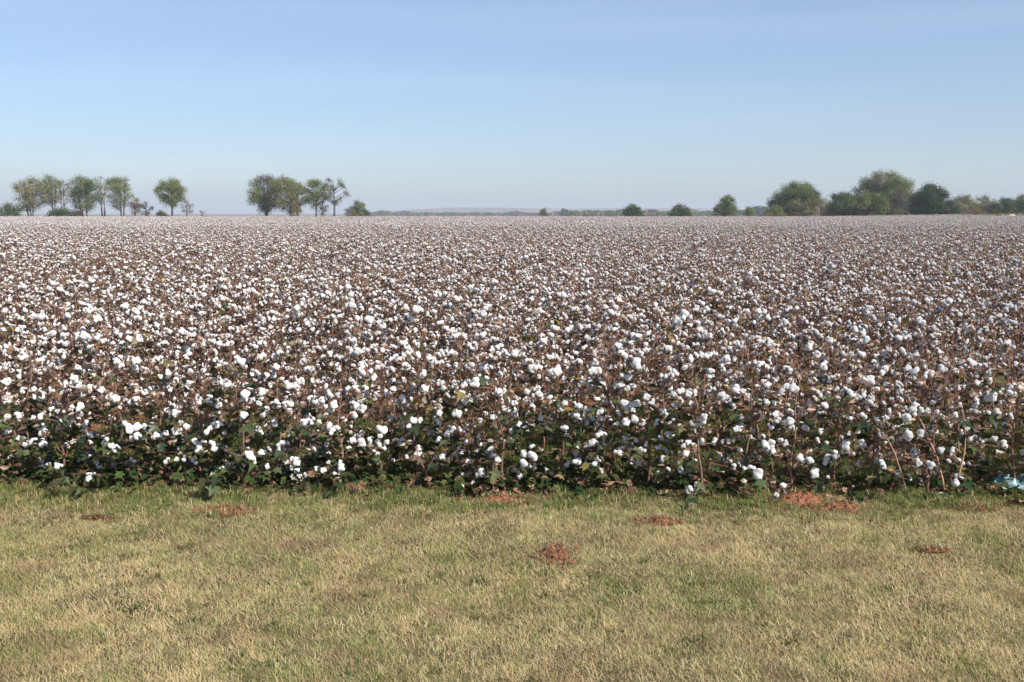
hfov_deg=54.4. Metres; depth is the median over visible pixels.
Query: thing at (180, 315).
cotton plant
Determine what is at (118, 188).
tall tree
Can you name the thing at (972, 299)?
cotton plant
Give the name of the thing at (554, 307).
cotton plant
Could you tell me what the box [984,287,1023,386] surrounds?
cotton plant
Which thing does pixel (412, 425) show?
cotton plant
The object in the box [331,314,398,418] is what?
cotton plant
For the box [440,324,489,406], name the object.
cotton plant
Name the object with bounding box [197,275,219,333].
cotton plant
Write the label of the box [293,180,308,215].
tall tree
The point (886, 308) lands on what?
cotton plant
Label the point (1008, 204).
wood edge tree
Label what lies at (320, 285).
cotton plant
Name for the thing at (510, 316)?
cotton plant
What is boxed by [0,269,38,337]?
cotton plant
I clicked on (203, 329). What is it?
cotton plant
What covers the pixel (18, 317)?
cotton plant
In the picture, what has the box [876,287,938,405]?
cotton plant
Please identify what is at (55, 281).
cotton plant
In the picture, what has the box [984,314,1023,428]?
cotton plant
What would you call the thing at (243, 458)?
cotton plant
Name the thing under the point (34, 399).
cotton plant
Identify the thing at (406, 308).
cotton plant
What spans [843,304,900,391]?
cotton plant
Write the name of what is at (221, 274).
cotton plant
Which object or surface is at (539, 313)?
cotton plant
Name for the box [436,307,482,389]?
cotton plant
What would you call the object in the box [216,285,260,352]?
cotton plant
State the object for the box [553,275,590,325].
cotton plant
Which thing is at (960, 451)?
bare stalk
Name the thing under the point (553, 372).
cotton plant
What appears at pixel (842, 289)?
cotton plant
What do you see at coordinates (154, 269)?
cotton plant
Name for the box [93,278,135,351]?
cotton plant
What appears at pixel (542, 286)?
cotton plant
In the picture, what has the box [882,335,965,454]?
cotton plant
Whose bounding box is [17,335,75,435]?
cotton plant
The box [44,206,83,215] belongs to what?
bush
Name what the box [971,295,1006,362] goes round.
cotton plant
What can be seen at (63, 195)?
bare tree
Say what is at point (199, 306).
cotton plant
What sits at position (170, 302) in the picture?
cotton plant
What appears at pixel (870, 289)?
cotton plant
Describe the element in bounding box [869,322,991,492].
cotton plant
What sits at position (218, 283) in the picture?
cotton plant
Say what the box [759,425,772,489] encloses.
bare stalk
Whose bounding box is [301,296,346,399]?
cotton plant
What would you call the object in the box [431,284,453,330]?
cotton plant
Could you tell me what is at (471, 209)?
hills
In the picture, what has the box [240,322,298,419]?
cotton plant
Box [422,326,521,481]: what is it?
cotton plant
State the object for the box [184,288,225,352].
cotton plant
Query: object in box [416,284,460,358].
cotton plant
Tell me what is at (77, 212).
bush
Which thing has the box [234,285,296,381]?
cotton plant
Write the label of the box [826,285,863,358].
cotton plant
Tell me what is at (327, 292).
cotton plant
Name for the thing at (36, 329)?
cotton plant
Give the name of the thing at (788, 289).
cotton plant
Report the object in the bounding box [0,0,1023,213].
sky
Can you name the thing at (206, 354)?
cotton plant
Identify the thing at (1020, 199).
wood edge tree
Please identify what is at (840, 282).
cotton plant
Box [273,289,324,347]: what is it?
cotton plant
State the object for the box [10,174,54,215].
tall tree
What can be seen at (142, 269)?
cotton plant
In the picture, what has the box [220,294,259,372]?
cotton plant
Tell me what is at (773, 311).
cotton plant
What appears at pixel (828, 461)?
cotton plant
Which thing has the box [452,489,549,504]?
soil mound
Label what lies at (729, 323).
cotton plant
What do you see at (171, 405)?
cotton plant
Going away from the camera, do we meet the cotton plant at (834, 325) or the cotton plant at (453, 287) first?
the cotton plant at (834, 325)
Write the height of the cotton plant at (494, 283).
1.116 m
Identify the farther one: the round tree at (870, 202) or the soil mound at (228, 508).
the round tree at (870, 202)
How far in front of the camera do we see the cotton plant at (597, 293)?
11.59 m
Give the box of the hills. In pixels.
[360,207,742,213]
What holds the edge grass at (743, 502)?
on the ground at (486, 648)
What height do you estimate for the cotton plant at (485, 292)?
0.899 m
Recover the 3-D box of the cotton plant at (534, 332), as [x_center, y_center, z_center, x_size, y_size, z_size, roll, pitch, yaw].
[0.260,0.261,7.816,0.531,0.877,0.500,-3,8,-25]
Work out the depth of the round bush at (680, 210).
261.52 m
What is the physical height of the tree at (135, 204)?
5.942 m
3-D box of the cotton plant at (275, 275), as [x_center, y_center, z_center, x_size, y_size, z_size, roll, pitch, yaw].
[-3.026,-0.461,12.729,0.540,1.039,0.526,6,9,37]
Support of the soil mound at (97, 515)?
on the ground at (486, 648)
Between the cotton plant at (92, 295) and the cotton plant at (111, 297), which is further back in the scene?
the cotton plant at (92, 295)
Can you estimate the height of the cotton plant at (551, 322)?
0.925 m
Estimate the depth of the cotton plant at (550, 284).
12.62 m
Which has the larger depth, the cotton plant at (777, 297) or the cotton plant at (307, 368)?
the cotton plant at (777, 297)
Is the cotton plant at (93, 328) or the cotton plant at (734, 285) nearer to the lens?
the cotton plant at (93, 328)
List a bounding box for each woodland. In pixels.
[368,210,560,215]
[559,208,727,216]
[733,206,767,215]
[819,194,1023,215]
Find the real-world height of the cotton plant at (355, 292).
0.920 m
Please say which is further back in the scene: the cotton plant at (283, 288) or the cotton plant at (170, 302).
the cotton plant at (283, 288)
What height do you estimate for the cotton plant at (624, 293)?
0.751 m
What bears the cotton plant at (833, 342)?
on the ground at (486, 648)
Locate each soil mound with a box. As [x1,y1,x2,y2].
[78,506,116,519]
[192,501,253,516]
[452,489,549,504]
[522,534,585,568]
[631,510,685,525]
[762,486,835,507]
[805,497,878,514]
[914,541,949,552]
[946,496,1002,511]
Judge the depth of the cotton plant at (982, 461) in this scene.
5.88 m
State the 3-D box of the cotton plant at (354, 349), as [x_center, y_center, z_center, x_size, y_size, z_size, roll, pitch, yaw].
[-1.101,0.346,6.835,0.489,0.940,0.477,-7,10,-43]
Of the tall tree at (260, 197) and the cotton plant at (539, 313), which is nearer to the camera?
the cotton plant at (539, 313)
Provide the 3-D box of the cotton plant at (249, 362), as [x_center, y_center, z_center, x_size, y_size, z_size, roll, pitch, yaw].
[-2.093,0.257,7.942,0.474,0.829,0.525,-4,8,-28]
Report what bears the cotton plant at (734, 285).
on the ground at (486, 648)
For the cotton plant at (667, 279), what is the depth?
12.39 m
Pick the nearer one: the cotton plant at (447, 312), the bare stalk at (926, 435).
the bare stalk at (926, 435)
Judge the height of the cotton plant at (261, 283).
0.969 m
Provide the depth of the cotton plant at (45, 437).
5.98 m
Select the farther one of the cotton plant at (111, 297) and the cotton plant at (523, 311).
the cotton plant at (523, 311)
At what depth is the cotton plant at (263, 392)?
6.87 m
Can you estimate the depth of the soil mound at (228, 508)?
5.49 m
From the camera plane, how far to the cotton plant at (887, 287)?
12.32 m
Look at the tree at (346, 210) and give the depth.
233.91 m
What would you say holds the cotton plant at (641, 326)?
on the ground at (486, 648)
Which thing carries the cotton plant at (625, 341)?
on the ground at (486, 648)
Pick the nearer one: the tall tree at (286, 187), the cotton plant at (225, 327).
the cotton plant at (225, 327)
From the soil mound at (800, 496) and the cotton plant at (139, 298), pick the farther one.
the cotton plant at (139, 298)
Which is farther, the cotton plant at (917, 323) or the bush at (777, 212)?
the bush at (777, 212)
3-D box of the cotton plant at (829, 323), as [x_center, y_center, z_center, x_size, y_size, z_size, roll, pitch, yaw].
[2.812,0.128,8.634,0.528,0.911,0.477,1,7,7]
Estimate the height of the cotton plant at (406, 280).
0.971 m
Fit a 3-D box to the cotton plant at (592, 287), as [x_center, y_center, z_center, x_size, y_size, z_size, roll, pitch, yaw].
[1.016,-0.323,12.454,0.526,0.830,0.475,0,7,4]
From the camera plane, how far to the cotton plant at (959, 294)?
11.35 m
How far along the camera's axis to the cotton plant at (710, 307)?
11.55 m
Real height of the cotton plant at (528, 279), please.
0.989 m
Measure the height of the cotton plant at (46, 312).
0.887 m
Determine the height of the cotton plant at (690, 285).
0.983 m
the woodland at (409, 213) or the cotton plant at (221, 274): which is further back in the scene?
the woodland at (409, 213)
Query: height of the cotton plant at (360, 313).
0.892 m
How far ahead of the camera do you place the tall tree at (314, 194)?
230.80 m
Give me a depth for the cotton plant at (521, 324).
9.73 m
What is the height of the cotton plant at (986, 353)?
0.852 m
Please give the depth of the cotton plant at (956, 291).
12.22 m
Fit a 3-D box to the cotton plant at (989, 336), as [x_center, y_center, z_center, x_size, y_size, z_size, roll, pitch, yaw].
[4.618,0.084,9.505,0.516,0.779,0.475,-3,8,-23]
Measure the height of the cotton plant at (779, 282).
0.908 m
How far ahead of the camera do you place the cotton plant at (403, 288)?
11.56 m
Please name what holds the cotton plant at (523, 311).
on the ground at (486, 648)
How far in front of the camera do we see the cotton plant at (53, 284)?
11.77 m
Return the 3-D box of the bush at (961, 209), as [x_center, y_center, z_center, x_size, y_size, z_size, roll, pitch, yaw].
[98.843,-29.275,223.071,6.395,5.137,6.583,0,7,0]
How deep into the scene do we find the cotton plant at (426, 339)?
7.79 m
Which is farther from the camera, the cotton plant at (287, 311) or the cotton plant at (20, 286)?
the cotton plant at (20, 286)
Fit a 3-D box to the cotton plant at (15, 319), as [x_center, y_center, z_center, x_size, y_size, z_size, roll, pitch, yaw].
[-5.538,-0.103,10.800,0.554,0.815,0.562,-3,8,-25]
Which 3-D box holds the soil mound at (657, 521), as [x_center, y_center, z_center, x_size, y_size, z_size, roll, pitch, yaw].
[0.783,0.945,5.329,0.297,0.072,0.196,0,7,0]
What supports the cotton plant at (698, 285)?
on the ground at (486, 648)
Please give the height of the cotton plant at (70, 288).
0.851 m
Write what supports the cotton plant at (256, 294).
on the ground at (486, 648)
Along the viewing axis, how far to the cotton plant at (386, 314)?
10.60 m
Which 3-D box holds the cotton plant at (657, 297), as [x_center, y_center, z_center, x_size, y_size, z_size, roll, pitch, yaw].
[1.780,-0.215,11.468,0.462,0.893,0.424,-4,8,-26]
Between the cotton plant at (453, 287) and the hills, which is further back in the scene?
the hills
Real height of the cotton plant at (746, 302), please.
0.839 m
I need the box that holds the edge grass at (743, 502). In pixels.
[0,404,1023,525]
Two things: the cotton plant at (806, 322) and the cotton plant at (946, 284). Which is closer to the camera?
the cotton plant at (806, 322)
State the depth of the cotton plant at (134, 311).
7.86 m
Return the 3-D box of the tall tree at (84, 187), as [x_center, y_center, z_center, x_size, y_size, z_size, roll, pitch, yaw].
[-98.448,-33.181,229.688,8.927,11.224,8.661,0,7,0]
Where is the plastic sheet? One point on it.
(1011, 482)
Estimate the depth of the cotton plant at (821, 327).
9.52 m
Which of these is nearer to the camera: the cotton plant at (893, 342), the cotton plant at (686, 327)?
the cotton plant at (686, 327)
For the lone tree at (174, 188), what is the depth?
228.67 m
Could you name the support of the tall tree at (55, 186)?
on the ground at (486, 648)
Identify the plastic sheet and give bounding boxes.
[991,473,1023,489]
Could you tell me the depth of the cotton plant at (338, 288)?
10.60 m
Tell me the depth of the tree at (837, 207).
236.16 m
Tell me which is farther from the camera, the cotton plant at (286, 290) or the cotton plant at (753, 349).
the cotton plant at (286, 290)
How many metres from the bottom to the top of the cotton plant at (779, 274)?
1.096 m
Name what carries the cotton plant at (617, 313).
on the ground at (486, 648)
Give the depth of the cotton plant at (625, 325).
9.50 m
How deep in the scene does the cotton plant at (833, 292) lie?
12.30 m
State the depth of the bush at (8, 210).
228.78 m
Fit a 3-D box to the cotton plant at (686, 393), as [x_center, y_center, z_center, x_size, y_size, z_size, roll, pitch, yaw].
[1.139,0.494,5.757,0.623,0.938,0.730,0,7,0]
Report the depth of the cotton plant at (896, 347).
10.39 m
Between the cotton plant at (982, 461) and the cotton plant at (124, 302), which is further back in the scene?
the cotton plant at (124, 302)
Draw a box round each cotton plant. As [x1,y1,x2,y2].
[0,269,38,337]
[0,279,33,337]
[0,287,28,379]
[0,287,36,374]
[0,289,46,398]
[0,300,20,386]
[0,306,26,344]
[0,317,43,443]
[0,339,88,476]
[3,309,64,411]
[3,353,136,487]
[11,295,57,359]
[14,274,48,329]
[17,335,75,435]
[22,291,48,336]
[23,293,96,387]
[25,290,92,407]
[27,271,61,338]
[33,286,71,348]
[35,279,71,329]
[37,306,116,432]
[42,274,111,358]
[46,267,80,322]
[51,341,182,500]
[53,288,95,350]
[57,316,114,419]
[58,302,99,384]
[65,284,101,316]
[69,303,169,437]
[70,281,100,341]
[74,270,117,329]
[77,303,115,368]
[83,312,131,392]
[89,289,138,353]
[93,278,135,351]
[100,296,160,395]
[101,323,207,479]
[102,291,147,373]
[103,269,161,353]
[103,296,169,417]
[108,273,139,327]
[122,261,163,315]
[133,279,161,341]
[134,336,201,431]
[138,294,179,357]
[139,269,177,341]
[141,296,183,366]
[142,315,198,415]
[144,264,182,341]
[151,357,263,477]
[152,292,197,367]
[160,302,219,397]
[161,303,236,442]
[165,298,204,346]
[171,321,228,408]
[174,276,212,326]
[174,281,217,342]
[180,309,224,382]
[181,279,229,365]
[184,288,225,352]
[189,275,235,349]
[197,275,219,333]
[197,305,251,380]
[197,347,300,495]
[207,333,276,445]
[210,270,249,340]
[216,275,250,331]
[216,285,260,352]
[218,321,281,414]
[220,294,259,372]
[223,272,269,334]
[228,274,271,334]
[232,276,278,366]
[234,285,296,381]
[236,311,284,390]
[239,332,318,440]
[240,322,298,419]
[255,347,355,493]
[260,266,292,333]
[260,282,292,346]
[264,348,340,447]
[266,286,310,356]
[268,274,306,328]
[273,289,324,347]
[274,293,313,372]
[274,293,333,389]
[276,271,315,353]
[279,286,335,372]
[284,330,340,415]
[284,355,383,498]
[295,268,336,343]
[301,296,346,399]
[309,277,345,347]
[312,326,377,417]
[313,266,364,346]
[316,279,365,341]
[316,280,376,378]
[316,323,383,436]
[320,296,370,368]
[329,281,354,337]
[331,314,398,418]
[338,273,392,370]
[340,336,439,471]
[343,298,438,442]
[346,299,388,356]
[353,277,381,329]
[356,314,398,400]
[362,285,384,348]
[368,297,409,356]
[375,277,395,336]
[376,343,464,477]
[377,284,419,351]
[377,287,420,376]
[380,283,437,355]
[381,272,417,332]
[390,310,449,391]
[393,282,436,336]
[393,318,451,406]
[396,334,468,449]
[397,288,479,415]
[402,287,453,370]
[412,275,442,324]
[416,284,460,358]
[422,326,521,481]
[427,293,451,345]
[428,320,518,450]
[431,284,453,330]
[431,293,479,361]
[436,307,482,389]
[439,273,483,354]
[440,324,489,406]
[445,278,479,330]
[446,363,552,497]
[456,273,512,370]
[456,274,488,328]
[463,282,503,348]
[464,298,506,386]
[470,283,501,327]
[471,300,548,421]
[472,290,518,363]
[474,320,543,449]
[483,289,520,334]
[483,318,529,393]
[489,293,536,372]
[493,297,536,361]
[497,282,523,343]
[511,322,575,447]
[512,279,578,379]
[512,348,624,484]
[519,318,576,423]
[521,296,558,356]
[522,269,554,329]
[522,279,560,337]
[524,271,566,320]
[527,298,569,373]
[533,277,588,354]
[545,280,585,347]
[546,293,613,401]
[547,330,603,418]
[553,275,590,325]
[554,272,598,378]
[559,270,600,340]
[560,332,660,480]
[569,286,612,349]
[571,339,631,439]
[572,293,640,403]
[574,283,634,367]
[578,312,670,440]
[582,284,610,323]
[590,291,645,398]
[592,285,624,342]
[596,286,644,345]
[606,289,627,320]
[606,296,648,369]
[613,332,697,487]
[615,304,647,399]
[621,280,675,347]
[625,286,652,352]
[628,308,704,445]
[630,276,661,332]
[638,292,676,368]
[638,315,682,418]
[647,310,687,390]
[648,289,694,360]
[648,290,678,343]
[650,277,705,345]
[653,265,681,342]
[653,344,765,514]
[655,283,723,420]
[660,295,717,368]
[671,270,724,353]
[679,304,730,372]
[680,318,722,394]
[682,308,763,422]
[685,295,723,348]
[687,272,711,316]
[691,265,733,339]
[691,320,763,451]
[696,342,792,494]
[700,280,734,368]
[702,280,743,341]
[706,306,749,372]
[712,323,796,451]
[716,303,766,374]
[725,283,752,335]
[729,287,761,332]
[730,267,775,341]
[733,301,793,423]
[734,295,801,395]
[737,291,774,353]
[739,295,794,381]
[742,308,820,421]
[742,353,837,499]
[743,288,785,355]
[745,277,789,335]
[751,326,823,453]
[758,277,790,317]
[765,286,831,374]
[768,268,814,335]
[770,303,818,392]
[778,335,907,493]
[779,279,826,364]
[783,278,818,334]
[794,281,836,362]
[795,298,837,385]
[801,315,867,417]
[803,312,874,449]
[805,304,859,396]
[807,278,847,345]
[809,323,907,455]
[815,285,843,332]
[817,297,868,383]
[818,282,851,329]
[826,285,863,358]
[829,374,925,489]
[835,274,880,351]
[842,299,902,422]
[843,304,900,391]
[845,277,875,321]
[854,283,896,336]
[862,276,905,345]
[864,289,914,383]
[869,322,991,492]
[872,298,906,357]
[875,293,954,412]
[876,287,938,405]
[880,296,956,402]
[881,289,922,360]
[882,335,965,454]
[890,271,935,317]
[896,302,940,384]
[898,315,959,421]
[901,279,941,335]
[905,288,947,350]
[910,334,1013,494]
[920,282,952,331]
[922,281,974,381]
[923,279,971,351]
[928,323,973,392]
[932,350,1007,457]
[935,328,996,416]
[945,279,978,343]
[948,298,985,354]
[949,294,981,344]
[950,301,1004,378]
[951,322,1023,458]
[953,277,992,344]
[954,342,1023,479]
[956,312,1016,401]
[970,288,1012,340]
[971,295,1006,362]
[974,309,1020,378]
[983,275,1023,366]
[984,269,1023,339]
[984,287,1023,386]
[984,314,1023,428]
[998,280,1023,343]
[1003,305,1023,372]
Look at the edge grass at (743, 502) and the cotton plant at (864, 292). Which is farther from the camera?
the cotton plant at (864, 292)
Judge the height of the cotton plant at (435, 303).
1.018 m
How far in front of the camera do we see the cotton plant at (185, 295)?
11.71 m
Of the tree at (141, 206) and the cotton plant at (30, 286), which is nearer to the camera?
the cotton plant at (30, 286)
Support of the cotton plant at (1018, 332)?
on the ground at (486, 648)
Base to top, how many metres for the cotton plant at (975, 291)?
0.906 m
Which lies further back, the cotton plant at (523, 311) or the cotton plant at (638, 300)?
the cotton plant at (638, 300)
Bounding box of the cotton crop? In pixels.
[0,213,1023,469]
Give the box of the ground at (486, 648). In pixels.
[0,214,1023,681]
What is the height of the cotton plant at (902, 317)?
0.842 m
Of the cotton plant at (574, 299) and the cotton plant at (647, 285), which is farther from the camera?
the cotton plant at (647, 285)
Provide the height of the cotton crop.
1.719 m
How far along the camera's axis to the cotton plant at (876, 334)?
7.71 m
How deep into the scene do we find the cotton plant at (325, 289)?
11.52 m
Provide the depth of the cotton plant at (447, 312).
9.74 m
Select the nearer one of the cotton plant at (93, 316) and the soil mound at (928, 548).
the soil mound at (928, 548)
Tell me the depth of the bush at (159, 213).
226.84 m
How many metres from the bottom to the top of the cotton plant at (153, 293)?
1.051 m
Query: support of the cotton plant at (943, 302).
on the ground at (486, 648)
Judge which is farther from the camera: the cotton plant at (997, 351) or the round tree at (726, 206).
the round tree at (726, 206)
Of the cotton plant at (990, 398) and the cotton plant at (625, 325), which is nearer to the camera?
the cotton plant at (990, 398)
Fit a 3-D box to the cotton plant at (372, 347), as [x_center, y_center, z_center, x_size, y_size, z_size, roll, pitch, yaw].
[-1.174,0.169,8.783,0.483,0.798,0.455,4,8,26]
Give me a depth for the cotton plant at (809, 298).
10.47 m
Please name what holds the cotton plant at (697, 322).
on the ground at (486, 648)
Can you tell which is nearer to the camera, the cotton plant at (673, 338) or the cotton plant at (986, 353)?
the cotton plant at (673, 338)
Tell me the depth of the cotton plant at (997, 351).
6.70 m
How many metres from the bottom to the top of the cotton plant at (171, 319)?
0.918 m
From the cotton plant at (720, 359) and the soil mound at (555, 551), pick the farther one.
the cotton plant at (720, 359)
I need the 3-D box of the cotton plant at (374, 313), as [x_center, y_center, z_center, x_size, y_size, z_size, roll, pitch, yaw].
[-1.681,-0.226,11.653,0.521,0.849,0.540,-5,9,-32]
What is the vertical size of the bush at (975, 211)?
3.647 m
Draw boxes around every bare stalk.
[415,446,434,490]
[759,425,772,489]
[874,408,905,491]
[883,355,944,492]
[938,404,989,489]
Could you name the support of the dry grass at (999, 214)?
on the ground at (486, 648)
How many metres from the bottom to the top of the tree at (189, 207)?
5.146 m
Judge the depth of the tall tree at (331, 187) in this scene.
230.56 m
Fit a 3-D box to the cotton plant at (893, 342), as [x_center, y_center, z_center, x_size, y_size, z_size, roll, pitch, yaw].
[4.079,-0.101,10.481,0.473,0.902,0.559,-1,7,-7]
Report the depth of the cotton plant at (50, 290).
10.84 m
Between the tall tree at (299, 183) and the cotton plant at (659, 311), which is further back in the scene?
the tall tree at (299, 183)
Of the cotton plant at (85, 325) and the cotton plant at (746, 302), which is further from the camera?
the cotton plant at (746, 302)
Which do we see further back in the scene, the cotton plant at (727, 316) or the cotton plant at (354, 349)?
the cotton plant at (727, 316)
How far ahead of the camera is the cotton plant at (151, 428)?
6.06 m
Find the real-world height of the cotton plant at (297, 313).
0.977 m
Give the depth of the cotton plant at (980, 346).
8.54 m
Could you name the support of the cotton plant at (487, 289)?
on the ground at (486, 648)
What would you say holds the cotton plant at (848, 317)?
on the ground at (486, 648)
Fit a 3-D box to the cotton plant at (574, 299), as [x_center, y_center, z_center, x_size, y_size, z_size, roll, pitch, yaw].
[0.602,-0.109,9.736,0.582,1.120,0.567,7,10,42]
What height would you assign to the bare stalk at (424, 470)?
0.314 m
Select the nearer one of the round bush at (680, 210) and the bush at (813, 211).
the bush at (813, 211)
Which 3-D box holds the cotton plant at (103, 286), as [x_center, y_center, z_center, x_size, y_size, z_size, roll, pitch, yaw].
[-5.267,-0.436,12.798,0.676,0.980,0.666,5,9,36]
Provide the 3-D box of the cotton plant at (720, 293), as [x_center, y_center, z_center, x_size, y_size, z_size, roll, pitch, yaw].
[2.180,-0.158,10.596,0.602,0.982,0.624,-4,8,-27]
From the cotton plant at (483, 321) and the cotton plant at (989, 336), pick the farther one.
the cotton plant at (989, 336)
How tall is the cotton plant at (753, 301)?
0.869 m
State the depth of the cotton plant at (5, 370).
7.08 m
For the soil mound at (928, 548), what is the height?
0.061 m
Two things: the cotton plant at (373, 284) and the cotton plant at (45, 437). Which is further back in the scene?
the cotton plant at (373, 284)
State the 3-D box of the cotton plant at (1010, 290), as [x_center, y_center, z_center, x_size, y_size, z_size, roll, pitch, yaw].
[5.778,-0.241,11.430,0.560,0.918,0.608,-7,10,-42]
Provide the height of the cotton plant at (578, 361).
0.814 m
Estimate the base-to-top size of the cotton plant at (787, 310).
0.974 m
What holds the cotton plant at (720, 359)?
on the ground at (486, 648)
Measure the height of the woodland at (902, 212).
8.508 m
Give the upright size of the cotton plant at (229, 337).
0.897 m
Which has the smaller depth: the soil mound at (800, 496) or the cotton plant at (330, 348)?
the soil mound at (800, 496)
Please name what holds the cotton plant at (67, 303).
on the ground at (486, 648)
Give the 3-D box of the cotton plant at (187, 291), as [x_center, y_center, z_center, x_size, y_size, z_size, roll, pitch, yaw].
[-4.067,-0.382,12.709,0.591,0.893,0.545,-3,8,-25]
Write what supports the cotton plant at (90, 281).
on the ground at (486, 648)
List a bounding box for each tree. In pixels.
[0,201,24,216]
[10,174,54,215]
[35,173,65,209]
[53,180,74,208]
[63,173,102,215]
[90,177,110,216]
[104,174,135,215]
[128,197,140,215]
[138,202,153,215]
[153,176,188,216]
[179,201,193,215]
[246,173,280,215]
[265,175,303,214]
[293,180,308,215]
[298,177,331,215]
[314,202,329,215]
[317,177,351,215]
[344,208,352,215]
[712,194,739,215]
[763,179,829,215]
[820,190,860,216]
[843,167,919,215]
[845,190,891,215]
[906,180,960,214]
[953,193,979,214]
[973,194,1001,213]
[989,196,1022,213]
[1010,194,1023,212]
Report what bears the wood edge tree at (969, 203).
on the ground at (486, 648)
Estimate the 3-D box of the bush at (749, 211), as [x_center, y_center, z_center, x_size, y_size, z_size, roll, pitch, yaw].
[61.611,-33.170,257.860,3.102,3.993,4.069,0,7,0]
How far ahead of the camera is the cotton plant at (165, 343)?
7.80 m
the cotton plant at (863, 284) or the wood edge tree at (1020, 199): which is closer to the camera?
the cotton plant at (863, 284)
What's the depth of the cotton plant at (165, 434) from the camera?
6.03 m
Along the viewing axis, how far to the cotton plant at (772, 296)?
10.55 m
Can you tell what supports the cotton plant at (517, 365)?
on the ground at (486, 648)
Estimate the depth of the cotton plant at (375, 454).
6.08 m
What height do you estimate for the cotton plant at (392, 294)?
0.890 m
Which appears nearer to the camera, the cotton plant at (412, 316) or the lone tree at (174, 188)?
the cotton plant at (412, 316)
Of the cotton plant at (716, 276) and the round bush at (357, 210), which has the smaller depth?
the cotton plant at (716, 276)
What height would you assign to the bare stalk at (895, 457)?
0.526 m
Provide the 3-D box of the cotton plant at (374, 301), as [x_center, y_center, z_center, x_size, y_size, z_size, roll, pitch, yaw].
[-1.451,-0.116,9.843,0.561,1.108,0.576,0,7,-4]
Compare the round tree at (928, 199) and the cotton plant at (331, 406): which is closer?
the cotton plant at (331, 406)
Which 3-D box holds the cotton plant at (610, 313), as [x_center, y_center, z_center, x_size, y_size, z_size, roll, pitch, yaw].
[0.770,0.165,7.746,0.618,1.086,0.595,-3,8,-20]
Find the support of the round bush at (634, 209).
on the ground at (486, 648)
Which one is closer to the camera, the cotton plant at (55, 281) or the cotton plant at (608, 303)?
the cotton plant at (608, 303)
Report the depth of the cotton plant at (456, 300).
7.83 m
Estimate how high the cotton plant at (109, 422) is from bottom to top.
0.968 m
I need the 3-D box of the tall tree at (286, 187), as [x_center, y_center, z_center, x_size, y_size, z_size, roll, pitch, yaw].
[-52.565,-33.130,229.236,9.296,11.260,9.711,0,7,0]
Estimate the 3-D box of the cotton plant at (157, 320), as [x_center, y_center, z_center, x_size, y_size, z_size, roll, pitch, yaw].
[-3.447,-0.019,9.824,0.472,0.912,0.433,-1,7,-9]
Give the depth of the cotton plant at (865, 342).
6.71 m
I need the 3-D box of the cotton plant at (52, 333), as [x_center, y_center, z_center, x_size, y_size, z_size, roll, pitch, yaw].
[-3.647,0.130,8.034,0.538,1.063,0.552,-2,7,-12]
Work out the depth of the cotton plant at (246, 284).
12.63 m
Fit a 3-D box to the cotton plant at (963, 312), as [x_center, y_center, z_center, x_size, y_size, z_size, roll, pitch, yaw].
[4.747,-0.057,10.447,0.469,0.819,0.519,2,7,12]
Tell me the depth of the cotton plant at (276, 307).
10.65 m
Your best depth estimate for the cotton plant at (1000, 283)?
12.22 m
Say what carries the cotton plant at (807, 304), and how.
on the ground at (486, 648)
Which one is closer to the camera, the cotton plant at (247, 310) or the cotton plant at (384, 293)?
the cotton plant at (247, 310)
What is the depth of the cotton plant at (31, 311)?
10.89 m
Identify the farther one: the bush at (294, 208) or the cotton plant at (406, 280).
the bush at (294, 208)
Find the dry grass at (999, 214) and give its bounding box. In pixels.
[973,213,1023,215]
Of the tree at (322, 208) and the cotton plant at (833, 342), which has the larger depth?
the tree at (322, 208)
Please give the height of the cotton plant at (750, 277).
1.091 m
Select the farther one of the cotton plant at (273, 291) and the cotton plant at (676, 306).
the cotton plant at (273, 291)
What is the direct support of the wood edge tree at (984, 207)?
on the ground at (486, 648)
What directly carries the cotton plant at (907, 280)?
on the ground at (486, 648)
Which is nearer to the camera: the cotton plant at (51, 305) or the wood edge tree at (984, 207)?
the cotton plant at (51, 305)
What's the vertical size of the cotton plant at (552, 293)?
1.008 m
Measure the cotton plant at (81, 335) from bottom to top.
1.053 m
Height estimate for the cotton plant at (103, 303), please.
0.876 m
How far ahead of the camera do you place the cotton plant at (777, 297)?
11.48 m
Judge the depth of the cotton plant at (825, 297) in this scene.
10.53 m
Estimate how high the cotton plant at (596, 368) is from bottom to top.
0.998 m
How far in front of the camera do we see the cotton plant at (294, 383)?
5.95 m
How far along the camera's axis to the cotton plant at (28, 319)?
8.86 m
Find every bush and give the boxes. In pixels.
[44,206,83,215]
[68,209,87,216]
[155,210,167,216]
[285,200,302,215]
[348,199,373,216]
[538,207,548,215]
[621,203,645,216]
[668,203,692,216]
[744,205,755,215]
[764,203,786,216]
[791,198,825,216]
[941,201,965,214]
[963,207,987,214]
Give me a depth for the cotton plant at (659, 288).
10.58 m
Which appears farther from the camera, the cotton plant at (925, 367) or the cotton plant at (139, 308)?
the cotton plant at (139, 308)
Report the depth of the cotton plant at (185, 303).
10.77 m
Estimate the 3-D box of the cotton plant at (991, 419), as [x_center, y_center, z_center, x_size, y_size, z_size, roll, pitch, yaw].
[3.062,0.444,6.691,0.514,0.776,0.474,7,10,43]
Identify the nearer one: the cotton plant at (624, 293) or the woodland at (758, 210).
the cotton plant at (624, 293)
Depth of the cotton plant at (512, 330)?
7.75 m
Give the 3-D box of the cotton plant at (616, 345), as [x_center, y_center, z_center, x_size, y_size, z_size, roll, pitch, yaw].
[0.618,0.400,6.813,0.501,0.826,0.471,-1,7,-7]
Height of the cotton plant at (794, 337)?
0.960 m

